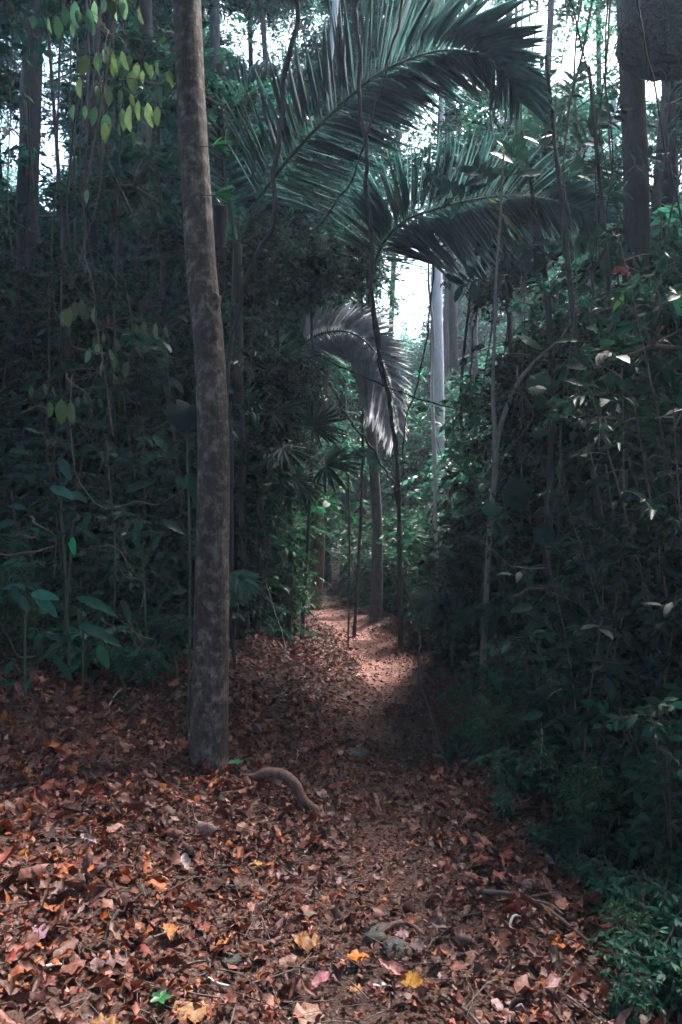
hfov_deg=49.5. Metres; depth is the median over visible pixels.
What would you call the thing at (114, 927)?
fallen leaf
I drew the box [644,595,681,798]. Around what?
shrub
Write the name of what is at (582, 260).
forest tree
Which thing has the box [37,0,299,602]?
forest tree
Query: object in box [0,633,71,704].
broadleaf plant
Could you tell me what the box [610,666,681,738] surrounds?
broadleaf plant
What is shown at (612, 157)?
thin vine
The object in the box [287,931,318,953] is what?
fallen leaf
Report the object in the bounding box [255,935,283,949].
fallen stick
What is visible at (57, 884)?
fallen leaf
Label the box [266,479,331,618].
shrub
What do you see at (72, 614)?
shrub
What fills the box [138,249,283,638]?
shrub
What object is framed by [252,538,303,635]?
shrub
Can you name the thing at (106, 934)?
fallen stick
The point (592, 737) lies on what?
shrub
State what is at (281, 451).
fan palm
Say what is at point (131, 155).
forest tree
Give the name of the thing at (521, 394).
bare twig
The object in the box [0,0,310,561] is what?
forest tree
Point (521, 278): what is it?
thin vine
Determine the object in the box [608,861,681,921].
shrub
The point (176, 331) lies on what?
forest tree
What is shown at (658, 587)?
shrub
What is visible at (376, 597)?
forest tree
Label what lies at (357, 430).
liana
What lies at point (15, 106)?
forest tree
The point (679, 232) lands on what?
forest tree
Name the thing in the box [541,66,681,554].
forest tree
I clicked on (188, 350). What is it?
shrub
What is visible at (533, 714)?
broadleaf plant
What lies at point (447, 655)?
shrub
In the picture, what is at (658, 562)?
shrub
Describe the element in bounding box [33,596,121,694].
broadleaf plant
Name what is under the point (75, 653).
shrub
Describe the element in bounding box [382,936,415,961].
stone
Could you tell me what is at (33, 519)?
bare twig
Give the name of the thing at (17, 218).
forest tree
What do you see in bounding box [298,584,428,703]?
path
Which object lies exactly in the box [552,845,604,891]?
shrub
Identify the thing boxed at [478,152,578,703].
forked sapling
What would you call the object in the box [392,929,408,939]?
fallen leaf
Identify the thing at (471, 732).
shrub
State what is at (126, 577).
shrub
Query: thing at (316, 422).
fan palm
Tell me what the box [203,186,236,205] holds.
leafy sprig
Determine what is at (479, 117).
forest tree
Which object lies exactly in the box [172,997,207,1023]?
fallen leaf
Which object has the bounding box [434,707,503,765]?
shrub
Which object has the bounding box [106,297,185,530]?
shrub
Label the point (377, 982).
fallen leaf
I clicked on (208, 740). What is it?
smooth barked tree
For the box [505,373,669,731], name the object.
shrub
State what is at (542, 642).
shrub
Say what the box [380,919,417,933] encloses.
fallen stick
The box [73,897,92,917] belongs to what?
fallen leaf
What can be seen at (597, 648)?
shrub
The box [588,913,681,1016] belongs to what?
shrub
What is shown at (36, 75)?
forest tree
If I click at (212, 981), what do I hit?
fallen stick
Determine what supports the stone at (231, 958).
on the ground
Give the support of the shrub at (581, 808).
on the ground
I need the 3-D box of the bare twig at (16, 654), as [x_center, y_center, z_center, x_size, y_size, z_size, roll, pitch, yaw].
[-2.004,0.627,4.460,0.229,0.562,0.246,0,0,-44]
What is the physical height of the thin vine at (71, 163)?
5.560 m
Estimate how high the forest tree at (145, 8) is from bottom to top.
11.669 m
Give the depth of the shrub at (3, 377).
8.96 m
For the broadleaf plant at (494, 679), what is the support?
on the ground
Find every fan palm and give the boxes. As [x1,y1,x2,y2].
[228,383,319,635]
[246,382,370,644]
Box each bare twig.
[0,545,53,555]
[0,571,35,657]
[11,491,37,538]
[21,405,77,428]
[29,515,56,572]
[51,280,102,354]
[65,373,92,441]
[98,545,144,612]
[120,620,141,643]
[126,619,156,648]
[265,579,286,654]
[473,538,546,568]
[486,364,533,470]
[510,587,592,640]
[538,689,560,800]
[539,586,587,600]
[547,444,573,541]
[626,377,679,407]
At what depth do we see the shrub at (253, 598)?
6.96 m
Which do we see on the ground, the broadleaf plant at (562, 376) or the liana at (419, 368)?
the broadleaf plant at (562, 376)
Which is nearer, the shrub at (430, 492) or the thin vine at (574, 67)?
the thin vine at (574, 67)
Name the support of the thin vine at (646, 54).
hanging from the forest tree at (672, 308)
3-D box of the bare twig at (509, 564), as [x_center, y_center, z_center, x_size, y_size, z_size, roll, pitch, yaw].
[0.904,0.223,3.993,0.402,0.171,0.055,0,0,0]
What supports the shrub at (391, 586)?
on the ground
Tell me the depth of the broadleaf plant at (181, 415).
4.49 m
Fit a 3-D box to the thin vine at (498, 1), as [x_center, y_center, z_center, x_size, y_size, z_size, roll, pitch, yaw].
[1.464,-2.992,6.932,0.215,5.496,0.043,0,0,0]
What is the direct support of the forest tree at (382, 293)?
on the ground
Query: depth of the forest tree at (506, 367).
6.63 m
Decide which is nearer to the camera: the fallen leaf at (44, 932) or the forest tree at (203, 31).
the fallen leaf at (44, 932)
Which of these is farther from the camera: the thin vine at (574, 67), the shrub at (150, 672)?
the thin vine at (574, 67)
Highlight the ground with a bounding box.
[0,533,675,1023]
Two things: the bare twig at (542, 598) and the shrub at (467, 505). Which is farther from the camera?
the shrub at (467, 505)
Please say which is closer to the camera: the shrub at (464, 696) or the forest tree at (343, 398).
the shrub at (464, 696)
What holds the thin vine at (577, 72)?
hanging from the forest tree at (506, 367)
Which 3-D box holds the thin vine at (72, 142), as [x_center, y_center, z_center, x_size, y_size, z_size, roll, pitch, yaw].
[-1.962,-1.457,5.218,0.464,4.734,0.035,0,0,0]
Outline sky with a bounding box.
[0,0,681,537]
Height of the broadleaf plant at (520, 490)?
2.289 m
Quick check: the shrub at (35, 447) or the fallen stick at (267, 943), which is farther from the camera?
the shrub at (35, 447)
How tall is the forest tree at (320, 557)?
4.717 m
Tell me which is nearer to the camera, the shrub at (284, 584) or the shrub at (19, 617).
the shrub at (19, 617)
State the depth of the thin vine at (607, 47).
6.97 m
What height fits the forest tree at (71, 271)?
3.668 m
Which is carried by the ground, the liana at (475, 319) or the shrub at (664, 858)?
the shrub at (664, 858)
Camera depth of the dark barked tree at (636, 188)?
6.39 m
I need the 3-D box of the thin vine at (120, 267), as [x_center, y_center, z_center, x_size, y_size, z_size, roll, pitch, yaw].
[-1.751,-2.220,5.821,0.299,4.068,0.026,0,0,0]
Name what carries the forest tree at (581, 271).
on the ground
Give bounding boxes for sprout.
[150,990,171,1014]
[228,759,243,763]
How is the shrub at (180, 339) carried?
on the ground
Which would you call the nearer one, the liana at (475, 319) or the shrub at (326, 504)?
the liana at (475, 319)
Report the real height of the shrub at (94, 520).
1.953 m
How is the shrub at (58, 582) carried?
on the ground
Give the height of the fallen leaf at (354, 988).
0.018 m
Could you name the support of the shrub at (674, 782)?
on the ground
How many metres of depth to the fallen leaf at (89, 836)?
3.00 m
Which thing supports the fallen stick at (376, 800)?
on the ground
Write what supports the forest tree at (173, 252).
on the ground
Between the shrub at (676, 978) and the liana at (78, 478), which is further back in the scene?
the liana at (78, 478)
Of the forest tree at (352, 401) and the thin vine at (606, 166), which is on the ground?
the forest tree at (352, 401)
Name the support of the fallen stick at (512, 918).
on the ground
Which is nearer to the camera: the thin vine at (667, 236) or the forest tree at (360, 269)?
the thin vine at (667, 236)
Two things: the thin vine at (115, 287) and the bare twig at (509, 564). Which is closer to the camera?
the bare twig at (509, 564)
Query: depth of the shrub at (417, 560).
9.55 m
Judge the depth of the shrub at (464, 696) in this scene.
5.96 m
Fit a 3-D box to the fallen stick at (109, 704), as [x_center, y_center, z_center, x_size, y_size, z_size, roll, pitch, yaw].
[-1.438,1.190,4.800,0.016,0.072,0.290,0,0,11]
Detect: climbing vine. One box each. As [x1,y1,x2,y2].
[28,187,168,435]
[30,0,173,183]
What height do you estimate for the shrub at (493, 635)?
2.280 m
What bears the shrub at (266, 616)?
on the ground
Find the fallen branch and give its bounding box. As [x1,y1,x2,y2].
[473,888,596,947]
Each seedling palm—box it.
[229,569,262,607]
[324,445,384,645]
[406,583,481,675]
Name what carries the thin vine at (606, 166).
hanging from the forest tree at (617, 315)
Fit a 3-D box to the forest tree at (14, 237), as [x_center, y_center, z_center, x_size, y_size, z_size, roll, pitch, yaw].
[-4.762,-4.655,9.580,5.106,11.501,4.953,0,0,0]
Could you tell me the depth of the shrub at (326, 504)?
9.57 m
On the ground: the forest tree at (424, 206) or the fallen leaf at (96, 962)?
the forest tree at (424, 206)
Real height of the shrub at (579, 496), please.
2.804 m
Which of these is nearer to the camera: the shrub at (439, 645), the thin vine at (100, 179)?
the thin vine at (100, 179)
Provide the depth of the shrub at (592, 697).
4.35 m
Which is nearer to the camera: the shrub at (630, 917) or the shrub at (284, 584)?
the shrub at (630, 917)
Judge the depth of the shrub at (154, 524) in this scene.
6.25 m
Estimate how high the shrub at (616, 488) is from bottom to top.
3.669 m
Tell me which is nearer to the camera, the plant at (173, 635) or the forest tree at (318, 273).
the plant at (173, 635)
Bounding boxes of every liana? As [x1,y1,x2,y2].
[69,374,184,508]
[226,0,300,670]
[303,348,487,416]
[305,0,402,239]
[328,382,397,487]
[353,0,450,767]
[391,232,434,500]
[469,164,487,434]
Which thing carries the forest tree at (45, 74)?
on the ground
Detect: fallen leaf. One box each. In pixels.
[32,923,50,938]
[49,878,73,894]
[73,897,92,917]
[80,833,100,844]
[85,950,128,970]
[88,1013,120,1023]
[109,920,120,946]
[161,923,178,940]
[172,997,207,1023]
[180,853,190,872]
[248,860,261,867]
[268,868,287,877]
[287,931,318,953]
[293,1002,324,1023]
[298,970,335,997]
[344,949,368,961]
[346,984,363,992]
[369,979,391,986]
[378,958,406,976]
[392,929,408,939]
[399,971,429,987]
[410,938,423,953]
[425,917,458,928]
[505,1001,531,1012]
[538,978,548,988]
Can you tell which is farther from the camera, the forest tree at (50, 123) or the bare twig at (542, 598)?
the forest tree at (50, 123)
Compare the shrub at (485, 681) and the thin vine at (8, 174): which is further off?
the thin vine at (8, 174)
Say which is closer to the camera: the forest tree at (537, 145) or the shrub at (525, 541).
the shrub at (525, 541)
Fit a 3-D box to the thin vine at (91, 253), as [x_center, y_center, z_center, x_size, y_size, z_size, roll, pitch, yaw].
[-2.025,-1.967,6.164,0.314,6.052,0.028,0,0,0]
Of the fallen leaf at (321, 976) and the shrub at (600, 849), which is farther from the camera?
the shrub at (600, 849)
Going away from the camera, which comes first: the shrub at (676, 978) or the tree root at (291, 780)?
the shrub at (676, 978)
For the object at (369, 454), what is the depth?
8.59 m
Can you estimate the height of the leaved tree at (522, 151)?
6.046 m
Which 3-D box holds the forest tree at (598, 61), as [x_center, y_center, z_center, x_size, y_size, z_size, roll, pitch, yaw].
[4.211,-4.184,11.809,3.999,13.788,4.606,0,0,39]
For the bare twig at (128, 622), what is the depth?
4.93 m
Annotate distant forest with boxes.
[0,0,652,553]
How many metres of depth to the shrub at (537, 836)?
3.46 m
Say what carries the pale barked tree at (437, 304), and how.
on the ground
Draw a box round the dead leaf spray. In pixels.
[612,257,630,275]
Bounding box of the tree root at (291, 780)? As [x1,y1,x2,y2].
[242,767,319,814]
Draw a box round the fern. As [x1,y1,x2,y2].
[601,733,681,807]
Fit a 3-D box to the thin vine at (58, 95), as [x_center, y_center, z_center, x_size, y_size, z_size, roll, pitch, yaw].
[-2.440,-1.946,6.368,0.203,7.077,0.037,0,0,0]
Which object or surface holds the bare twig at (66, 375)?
attached to the shrub at (58, 582)
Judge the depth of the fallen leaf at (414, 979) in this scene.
2.48 m
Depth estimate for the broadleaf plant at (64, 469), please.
4.80 m
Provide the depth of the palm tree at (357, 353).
8.95 m
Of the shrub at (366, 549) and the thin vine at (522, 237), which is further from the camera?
the shrub at (366, 549)
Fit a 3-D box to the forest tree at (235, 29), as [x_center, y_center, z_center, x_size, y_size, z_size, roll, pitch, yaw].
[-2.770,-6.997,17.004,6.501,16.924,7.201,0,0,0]
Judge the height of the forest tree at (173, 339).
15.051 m
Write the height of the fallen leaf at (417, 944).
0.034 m
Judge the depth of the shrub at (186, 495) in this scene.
6.95 m
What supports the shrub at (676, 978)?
on the ground
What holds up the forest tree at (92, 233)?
on the ground
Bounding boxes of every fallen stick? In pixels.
[42,963,62,968]
[103,909,122,940]
[108,688,130,705]
[207,977,228,986]
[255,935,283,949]
[372,792,381,811]
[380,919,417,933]
[439,992,479,1023]
[509,914,520,925]
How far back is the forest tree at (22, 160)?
7.81 m
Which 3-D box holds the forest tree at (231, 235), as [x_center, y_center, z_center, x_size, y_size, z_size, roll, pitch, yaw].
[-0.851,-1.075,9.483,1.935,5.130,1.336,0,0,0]
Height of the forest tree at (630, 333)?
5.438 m
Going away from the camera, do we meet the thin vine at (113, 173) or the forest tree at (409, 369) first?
the thin vine at (113, 173)
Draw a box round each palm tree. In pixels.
[161,0,558,640]
[224,300,413,556]
[331,123,621,648]
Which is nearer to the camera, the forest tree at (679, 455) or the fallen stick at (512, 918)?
the fallen stick at (512, 918)
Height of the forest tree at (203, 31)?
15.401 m
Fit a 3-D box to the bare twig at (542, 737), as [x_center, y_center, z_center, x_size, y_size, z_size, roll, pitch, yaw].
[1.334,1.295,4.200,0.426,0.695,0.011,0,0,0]
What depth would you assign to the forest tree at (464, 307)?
20.27 m
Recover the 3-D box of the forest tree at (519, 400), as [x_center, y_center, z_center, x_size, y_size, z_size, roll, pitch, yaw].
[1.775,-0.114,6.850,2.150,4.587,2.616,0,0,0]
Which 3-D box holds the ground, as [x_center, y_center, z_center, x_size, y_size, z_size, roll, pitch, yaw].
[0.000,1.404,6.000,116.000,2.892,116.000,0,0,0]
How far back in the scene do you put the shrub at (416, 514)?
11.50 m
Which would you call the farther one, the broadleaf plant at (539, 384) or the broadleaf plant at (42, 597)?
the broadleaf plant at (539, 384)
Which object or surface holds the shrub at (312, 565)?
on the ground
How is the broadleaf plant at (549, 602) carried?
on the ground
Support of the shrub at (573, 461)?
on the ground
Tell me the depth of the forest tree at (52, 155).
23.87 m
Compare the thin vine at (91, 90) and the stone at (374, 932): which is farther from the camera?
the thin vine at (91, 90)
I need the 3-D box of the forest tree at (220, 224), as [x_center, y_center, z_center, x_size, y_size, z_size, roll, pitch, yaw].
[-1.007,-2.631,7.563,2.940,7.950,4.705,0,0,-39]
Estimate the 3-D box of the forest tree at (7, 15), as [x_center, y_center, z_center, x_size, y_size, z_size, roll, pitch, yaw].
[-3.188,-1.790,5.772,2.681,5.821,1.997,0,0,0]
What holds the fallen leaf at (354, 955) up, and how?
on the ground
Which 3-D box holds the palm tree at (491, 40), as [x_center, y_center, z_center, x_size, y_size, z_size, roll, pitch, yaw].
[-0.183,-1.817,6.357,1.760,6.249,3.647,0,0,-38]
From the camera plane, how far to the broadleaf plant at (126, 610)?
5.05 m
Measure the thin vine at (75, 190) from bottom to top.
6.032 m
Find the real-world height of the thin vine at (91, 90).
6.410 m
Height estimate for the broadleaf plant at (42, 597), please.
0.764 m
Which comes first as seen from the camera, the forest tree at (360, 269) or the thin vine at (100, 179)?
the thin vine at (100, 179)
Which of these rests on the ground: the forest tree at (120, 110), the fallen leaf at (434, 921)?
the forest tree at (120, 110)
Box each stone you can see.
[219,952,241,969]
[345,747,369,762]
[363,922,390,945]
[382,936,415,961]
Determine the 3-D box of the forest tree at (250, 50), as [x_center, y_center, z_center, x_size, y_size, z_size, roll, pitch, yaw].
[-1.776,-6.888,14.600,6.017,16.776,5.970,0,0,-35]
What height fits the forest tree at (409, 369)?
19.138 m
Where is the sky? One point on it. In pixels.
(413, 283)
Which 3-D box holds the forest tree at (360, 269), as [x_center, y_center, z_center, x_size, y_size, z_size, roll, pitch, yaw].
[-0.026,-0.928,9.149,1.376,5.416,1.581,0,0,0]
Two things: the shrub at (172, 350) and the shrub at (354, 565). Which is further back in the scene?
the shrub at (354, 565)
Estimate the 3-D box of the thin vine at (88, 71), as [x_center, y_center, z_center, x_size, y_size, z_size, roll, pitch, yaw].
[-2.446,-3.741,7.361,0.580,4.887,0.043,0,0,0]
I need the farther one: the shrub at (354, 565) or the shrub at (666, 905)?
the shrub at (354, 565)
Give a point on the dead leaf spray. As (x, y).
(617, 268)
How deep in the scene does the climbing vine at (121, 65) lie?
4.56 m
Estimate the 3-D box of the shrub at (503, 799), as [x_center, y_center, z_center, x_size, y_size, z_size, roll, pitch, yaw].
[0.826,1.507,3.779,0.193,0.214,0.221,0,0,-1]
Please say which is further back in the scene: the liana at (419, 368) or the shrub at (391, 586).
the shrub at (391, 586)
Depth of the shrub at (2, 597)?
4.83 m
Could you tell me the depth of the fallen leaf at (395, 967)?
2.53 m
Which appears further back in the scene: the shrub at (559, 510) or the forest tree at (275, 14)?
the forest tree at (275, 14)
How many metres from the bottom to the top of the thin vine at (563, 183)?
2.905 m
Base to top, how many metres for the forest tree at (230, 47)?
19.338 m
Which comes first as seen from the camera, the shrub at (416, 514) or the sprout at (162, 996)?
the sprout at (162, 996)
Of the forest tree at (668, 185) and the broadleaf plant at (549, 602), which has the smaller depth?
the broadleaf plant at (549, 602)
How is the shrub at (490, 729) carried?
on the ground
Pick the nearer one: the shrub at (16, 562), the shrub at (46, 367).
the shrub at (16, 562)
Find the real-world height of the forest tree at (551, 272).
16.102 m
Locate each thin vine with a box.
[7,4,34,361]
[11,7,30,531]
[32,0,74,456]
[32,0,93,620]
[46,0,64,581]
[67,0,122,376]
[71,34,103,290]
[73,0,77,520]
[79,0,116,587]
[83,0,102,480]
[92,19,125,595]
[99,1,137,481]
[104,0,169,278]
[472,0,538,586]
[473,0,508,432]
[486,0,507,485]
[520,0,531,521]
[527,0,593,563]
[555,0,579,396]
[557,0,597,513]
[557,0,613,338]
[573,0,593,482]
[589,0,634,426]
[604,0,618,224]
[636,0,681,225]
[641,164,681,456]
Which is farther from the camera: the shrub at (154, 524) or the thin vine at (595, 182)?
the shrub at (154, 524)
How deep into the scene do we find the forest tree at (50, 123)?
14.80 m
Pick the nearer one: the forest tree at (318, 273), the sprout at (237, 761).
the sprout at (237, 761)
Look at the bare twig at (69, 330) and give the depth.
4.77 m
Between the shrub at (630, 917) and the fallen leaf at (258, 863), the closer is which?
the shrub at (630, 917)
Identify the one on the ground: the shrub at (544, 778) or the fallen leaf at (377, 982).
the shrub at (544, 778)
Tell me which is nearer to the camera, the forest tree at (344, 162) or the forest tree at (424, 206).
the forest tree at (344, 162)
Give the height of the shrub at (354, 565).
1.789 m
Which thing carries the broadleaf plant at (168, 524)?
on the ground
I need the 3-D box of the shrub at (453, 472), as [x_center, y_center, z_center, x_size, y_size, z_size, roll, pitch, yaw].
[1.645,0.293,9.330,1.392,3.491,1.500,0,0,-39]
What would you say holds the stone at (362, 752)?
on the ground
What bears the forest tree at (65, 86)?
on the ground
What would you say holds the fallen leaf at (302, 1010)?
on the ground
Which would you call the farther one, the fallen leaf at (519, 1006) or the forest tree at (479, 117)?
the forest tree at (479, 117)
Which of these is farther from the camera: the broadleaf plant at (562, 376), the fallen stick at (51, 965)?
the broadleaf plant at (562, 376)
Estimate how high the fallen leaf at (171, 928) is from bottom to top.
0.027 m
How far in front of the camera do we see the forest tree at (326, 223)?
11.66 m
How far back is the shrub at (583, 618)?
5.35 m
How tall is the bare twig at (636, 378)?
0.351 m
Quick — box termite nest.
[615,0,681,81]
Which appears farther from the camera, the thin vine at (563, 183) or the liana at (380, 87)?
the liana at (380, 87)
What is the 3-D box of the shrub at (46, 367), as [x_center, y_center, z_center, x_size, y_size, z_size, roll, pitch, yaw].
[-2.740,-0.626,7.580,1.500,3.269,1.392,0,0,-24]
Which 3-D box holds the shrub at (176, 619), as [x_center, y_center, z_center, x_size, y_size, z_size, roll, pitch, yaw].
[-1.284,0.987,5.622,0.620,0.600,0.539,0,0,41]
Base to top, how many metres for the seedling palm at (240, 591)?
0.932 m
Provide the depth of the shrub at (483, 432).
9.89 m
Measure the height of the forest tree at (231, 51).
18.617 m
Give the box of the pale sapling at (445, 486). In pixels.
[402,263,463,578]
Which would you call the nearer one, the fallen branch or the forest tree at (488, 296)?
the fallen branch
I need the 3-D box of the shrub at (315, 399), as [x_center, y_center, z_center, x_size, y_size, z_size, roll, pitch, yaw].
[-1.060,-0.657,8.064,1.582,3.878,1.678,0,0,-33]
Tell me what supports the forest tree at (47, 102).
on the ground
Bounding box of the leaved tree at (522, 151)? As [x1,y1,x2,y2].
[408,59,669,655]
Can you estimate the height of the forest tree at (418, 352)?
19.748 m
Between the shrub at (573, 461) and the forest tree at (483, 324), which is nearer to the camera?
the shrub at (573, 461)
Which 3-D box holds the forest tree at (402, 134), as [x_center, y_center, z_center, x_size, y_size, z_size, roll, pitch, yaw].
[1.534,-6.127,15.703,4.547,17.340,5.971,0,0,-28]
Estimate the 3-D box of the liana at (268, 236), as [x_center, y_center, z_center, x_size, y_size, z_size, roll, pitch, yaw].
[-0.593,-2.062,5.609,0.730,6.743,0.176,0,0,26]
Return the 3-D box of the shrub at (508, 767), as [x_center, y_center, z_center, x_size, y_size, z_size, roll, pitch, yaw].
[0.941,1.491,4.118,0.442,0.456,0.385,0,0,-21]
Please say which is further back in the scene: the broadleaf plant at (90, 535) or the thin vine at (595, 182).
the thin vine at (595, 182)
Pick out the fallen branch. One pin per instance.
(539, 903)
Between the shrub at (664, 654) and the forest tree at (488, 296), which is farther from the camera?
the forest tree at (488, 296)
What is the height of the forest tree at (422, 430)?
17.029 m
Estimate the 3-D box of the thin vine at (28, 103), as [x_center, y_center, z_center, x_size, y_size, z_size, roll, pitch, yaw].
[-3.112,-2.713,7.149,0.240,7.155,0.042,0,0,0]
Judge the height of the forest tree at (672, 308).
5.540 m
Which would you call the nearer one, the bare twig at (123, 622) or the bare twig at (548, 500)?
the bare twig at (548, 500)
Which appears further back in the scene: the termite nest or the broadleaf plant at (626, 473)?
the termite nest
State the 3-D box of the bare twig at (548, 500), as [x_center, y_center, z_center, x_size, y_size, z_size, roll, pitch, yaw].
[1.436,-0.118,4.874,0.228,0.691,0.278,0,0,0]
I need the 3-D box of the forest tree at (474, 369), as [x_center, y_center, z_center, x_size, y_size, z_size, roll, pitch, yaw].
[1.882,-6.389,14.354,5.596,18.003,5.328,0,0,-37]
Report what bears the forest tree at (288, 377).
on the ground
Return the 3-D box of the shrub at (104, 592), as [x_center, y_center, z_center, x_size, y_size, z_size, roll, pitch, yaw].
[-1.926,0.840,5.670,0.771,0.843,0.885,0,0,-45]
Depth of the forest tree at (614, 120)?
8.95 m
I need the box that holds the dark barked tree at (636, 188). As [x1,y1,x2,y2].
[609,0,649,650]
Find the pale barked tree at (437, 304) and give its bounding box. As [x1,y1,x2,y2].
[431,0,444,526]
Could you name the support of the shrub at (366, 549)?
on the ground
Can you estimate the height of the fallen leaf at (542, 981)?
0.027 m
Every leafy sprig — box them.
[199,136,234,155]
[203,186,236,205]
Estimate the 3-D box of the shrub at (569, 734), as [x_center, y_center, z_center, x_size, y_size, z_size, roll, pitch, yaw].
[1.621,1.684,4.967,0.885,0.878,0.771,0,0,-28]
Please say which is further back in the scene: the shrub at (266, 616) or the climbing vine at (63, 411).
the shrub at (266, 616)
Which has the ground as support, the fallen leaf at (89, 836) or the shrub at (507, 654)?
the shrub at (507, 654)
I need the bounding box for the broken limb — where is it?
[330,0,338,58]
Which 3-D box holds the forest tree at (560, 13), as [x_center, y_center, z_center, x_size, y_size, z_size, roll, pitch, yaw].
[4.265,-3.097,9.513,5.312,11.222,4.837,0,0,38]
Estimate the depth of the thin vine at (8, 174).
6.43 m
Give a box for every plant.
[0,448,87,677]
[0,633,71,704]
[2,582,58,697]
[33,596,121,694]
[48,529,103,684]
[63,420,183,647]
[76,646,170,701]
[81,513,186,689]
[92,582,193,689]
[124,399,196,741]
[147,617,193,689]
[481,655,593,753]
[482,477,555,701]
[508,574,600,691]
[518,334,595,692]
[522,703,625,779]
[545,536,651,734]
[553,263,645,609]
[578,409,680,579]
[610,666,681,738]
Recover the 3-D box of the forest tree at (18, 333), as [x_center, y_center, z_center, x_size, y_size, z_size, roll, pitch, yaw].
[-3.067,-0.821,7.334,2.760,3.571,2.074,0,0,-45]
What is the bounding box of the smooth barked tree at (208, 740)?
[173,0,229,773]
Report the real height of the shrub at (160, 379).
2.535 m
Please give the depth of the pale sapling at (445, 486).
8.98 m
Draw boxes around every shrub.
[0,238,60,558]
[0,268,139,595]
[0,321,97,573]
[0,429,136,624]
[0,521,57,663]
[0,555,88,643]
[0,574,82,672]
[0,595,30,605]
[19,608,137,691]
[23,417,126,649]
[30,590,122,666]
[45,576,153,649]
[68,345,245,645]
[72,504,195,664]
[82,367,195,608]
[103,636,179,691]
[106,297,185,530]
[110,347,193,587]
[119,476,196,618]
[125,337,271,649]
[125,602,193,663]
[132,245,192,357]
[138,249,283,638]
[151,342,193,535]
[151,447,254,621]
[189,257,325,595]
[224,345,332,637]
[229,415,307,639]
[232,563,270,629]
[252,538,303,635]
[262,471,353,617]
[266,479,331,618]
[271,555,322,640]
[273,464,344,616]
[301,523,336,575]
[324,521,396,605]
[330,499,430,618]
[340,494,457,620]
[375,511,455,626]
[382,525,467,645]
[385,458,462,575]
[390,573,453,649]
[404,453,514,634]
[407,399,503,642]
[407,555,488,675]
[409,598,457,666]
[429,464,532,695]
[432,660,506,742]
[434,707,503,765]
[442,472,540,670]
[445,392,626,693]
[450,277,587,664]
[455,711,541,767]
[456,423,588,656]
[456,649,577,754]
[460,685,538,774]
[463,491,599,749]
[466,736,555,816]
[469,629,633,786]
[485,787,524,820]
[499,510,659,826]
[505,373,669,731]
[505,744,567,808]
[510,817,551,853]
[513,722,618,760]
[523,729,631,863]
[534,450,681,835]
[544,227,681,807]
[544,606,681,732]
[547,743,626,837]
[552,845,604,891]
[555,603,676,698]
[557,339,681,832]
[563,676,681,880]
[566,839,622,869]
[576,857,669,919]
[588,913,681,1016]
[591,696,681,909]
[593,885,660,963]
[593,950,666,1023]
[602,369,679,563]
[603,869,681,985]
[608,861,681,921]
[612,565,681,638]
[613,941,681,1023]
[625,817,681,916]
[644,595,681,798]
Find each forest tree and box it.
[0,0,125,509]
[0,0,162,477]
[0,0,236,365]
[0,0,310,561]
[0,17,110,308]
[0,22,161,321]
[0,25,181,546]
[0,40,111,269]
[0,72,134,569]
[0,236,179,623]
[0,253,134,591]
[1,11,188,583]
[1,12,205,208]
[8,32,84,218]
[8,216,288,518]
[14,0,242,355]
[14,0,260,572]
[17,0,247,356]
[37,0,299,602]
[40,0,283,504]
[43,18,247,350]
[51,0,354,438]
[85,0,98,438]
[100,0,403,558]
[116,8,241,349]
[128,0,152,407]
[130,6,418,347]
[165,1,337,553]
[177,0,417,514]
[205,11,253,69]
[218,212,350,634]
[220,0,439,582]
[226,230,345,419]
[247,0,475,588]
[254,0,500,562]
[256,206,359,640]
[287,335,350,609]
[288,216,393,636]
[300,2,571,541]
[309,7,440,397]
[316,0,395,557]
[331,303,363,592]
[334,3,539,556]
[341,0,505,431]
[348,0,677,675]
[366,27,526,459]
[366,253,382,622]
[384,0,607,513]
[384,188,563,511]
[385,0,610,414]
[394,0,528,510]
[402,108,586,393]
[411,3,594,371]
[411,244,603,674]
[427,1,681,553]
[427,114,590,302]
[438,0,681,510]
[457,181,679,587]
[512,0,619,355]
[513,6,621,448]
[528,102,681,313]
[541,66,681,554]
[542,176,681,550]
[544,54,681,734]
[554,97,681,296]
[561,283,680,623]
[575,0,677,278]
[612,87,681,286]
[621,82,681,245]
[659,236,681,598]
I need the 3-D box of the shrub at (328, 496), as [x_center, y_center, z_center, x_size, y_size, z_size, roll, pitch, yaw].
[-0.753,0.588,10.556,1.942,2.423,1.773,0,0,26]
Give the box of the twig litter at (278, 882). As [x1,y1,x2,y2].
[0,624,674,1023]
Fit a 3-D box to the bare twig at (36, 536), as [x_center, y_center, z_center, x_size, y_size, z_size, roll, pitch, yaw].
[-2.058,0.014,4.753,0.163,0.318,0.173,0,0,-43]
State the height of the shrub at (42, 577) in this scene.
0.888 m
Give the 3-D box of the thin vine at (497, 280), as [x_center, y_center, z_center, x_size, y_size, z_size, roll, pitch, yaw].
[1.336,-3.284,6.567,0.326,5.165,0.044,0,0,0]

